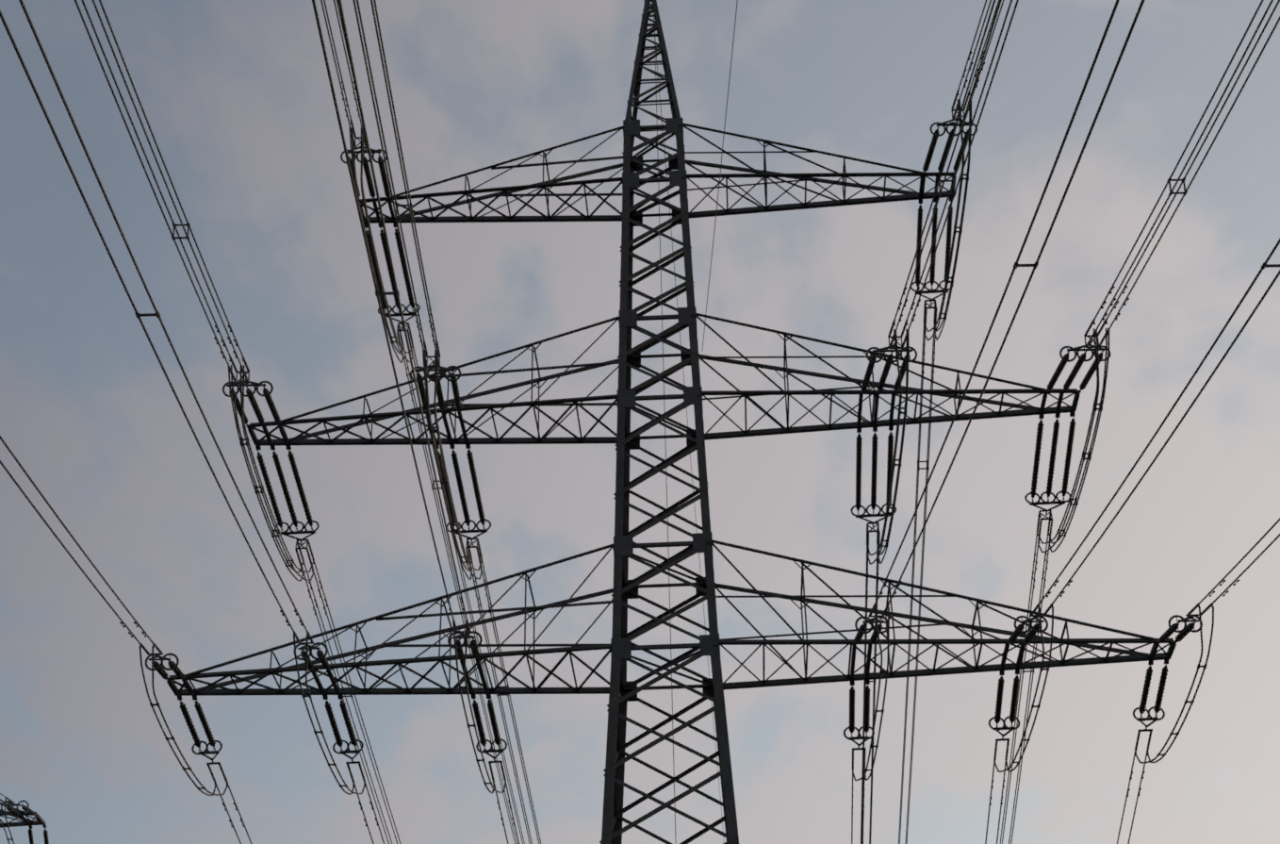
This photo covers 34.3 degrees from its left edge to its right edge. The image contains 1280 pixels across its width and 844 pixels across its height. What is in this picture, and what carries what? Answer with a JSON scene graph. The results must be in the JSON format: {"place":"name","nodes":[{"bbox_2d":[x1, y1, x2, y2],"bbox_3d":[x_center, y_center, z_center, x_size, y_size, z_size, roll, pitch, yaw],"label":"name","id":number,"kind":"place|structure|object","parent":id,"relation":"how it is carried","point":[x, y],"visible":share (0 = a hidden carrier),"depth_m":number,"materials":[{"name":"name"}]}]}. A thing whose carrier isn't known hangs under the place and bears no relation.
{"place":"outdoors","nodes":[
{"label":"outdoors","id":0,"kind":"place"},
{"bbox_2d":[0,0,1279,843],"label":"sky","id":1,"kind":"structure","parent":0,"point":[236,97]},
{"label":"ground","id":2,"kind":"structure","parent":0,"visible":0},
{"bbox_2d":[0,802,46,828],"bbox_3d":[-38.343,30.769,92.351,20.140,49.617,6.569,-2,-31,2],"label":"pylon lattice","id":3,"kind":"object","parent":2,"relation":"on","point":[27,821],"visible":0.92,"depth_m":99.03,"materials":[{"name":"metal"}]},
{"bbox_2d":[0,796,46,840],"bbox_3d":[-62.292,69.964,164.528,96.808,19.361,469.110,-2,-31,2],"label":"neighbour pylon fittings","id":4,"kind":"object","parent":3,"relation":"attached to","point":[9,802],"visible":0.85,"depth_m":95.88,"materials":[{"name":"metal"}]},
{"bbox_2d":[0,792,14,843],"bbox_3d":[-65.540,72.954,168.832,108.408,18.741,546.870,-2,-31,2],"label":"neighbour pylon conductors","id":5,"kind":"object","parent":4,"relation":"attached to","point":[7,822],"visible":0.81,"depth_m":94.23,"materials":[{"name":"metal"}]},
{"bbox_2d":[7,804,49,843],"bbox_3d":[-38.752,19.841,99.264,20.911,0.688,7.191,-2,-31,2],"label":"neighbour pylon insulators","id":6,"kind":"object","parent":3,"relation":"hanging from","point":[31,812],"visible":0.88,"depth_m":99.73,"materials":[{"name":"ceramic"}]},
{"bbox_2d":[164,0,1177,843],"bbox_3d":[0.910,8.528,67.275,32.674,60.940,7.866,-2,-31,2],"label":"pylon lattice","id":7,"kind":"object","parent":2,"relation":"on","point":[621,647],"visible":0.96,"depth_m":71.19,"materials":[{"name":"metal"}]},
{"bbox_2d":[0,0,1279,843],"bbox_3d":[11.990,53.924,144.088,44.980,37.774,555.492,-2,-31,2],"label":"pylon conductors","id":8,"kind":"object","parent":7,"relation":"attached to","point":[877,560],"visible":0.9,"depth_m":62.20,"materials":[{"name":"metal"}]},
{"bbox_2d":[153,130,1193,746],"bbox_3d":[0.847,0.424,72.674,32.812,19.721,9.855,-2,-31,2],"label":"pylon insulators","id":9,"kind":"object","parent":7,"relation":"attached to","point":[1015,633],"visible":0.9,"depth_m":73.34,"materials":[{"name":"ceramic"}]},
{"bbox_2d":[652,0,738,842],"bbox_3d":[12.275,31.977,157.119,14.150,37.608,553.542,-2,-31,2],"label":"earth wire and comms cable","id":10,"kind":"object","parent":7,"relation":"attached to","point":[709,278],"visible":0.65,"depth_m":72.36,"materials":[{"name":"metal"}]},
{"bbox_2d":[119,50,1279,827],"bbox_3d":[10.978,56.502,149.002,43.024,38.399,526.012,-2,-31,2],"label":"pylon fittings","id":11,"kind":"object","parent":7,"relation":"attached to","point":[467,631],"visible":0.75,"depth_m":70.31,"materials":[{"name":"metal"}]}
]}

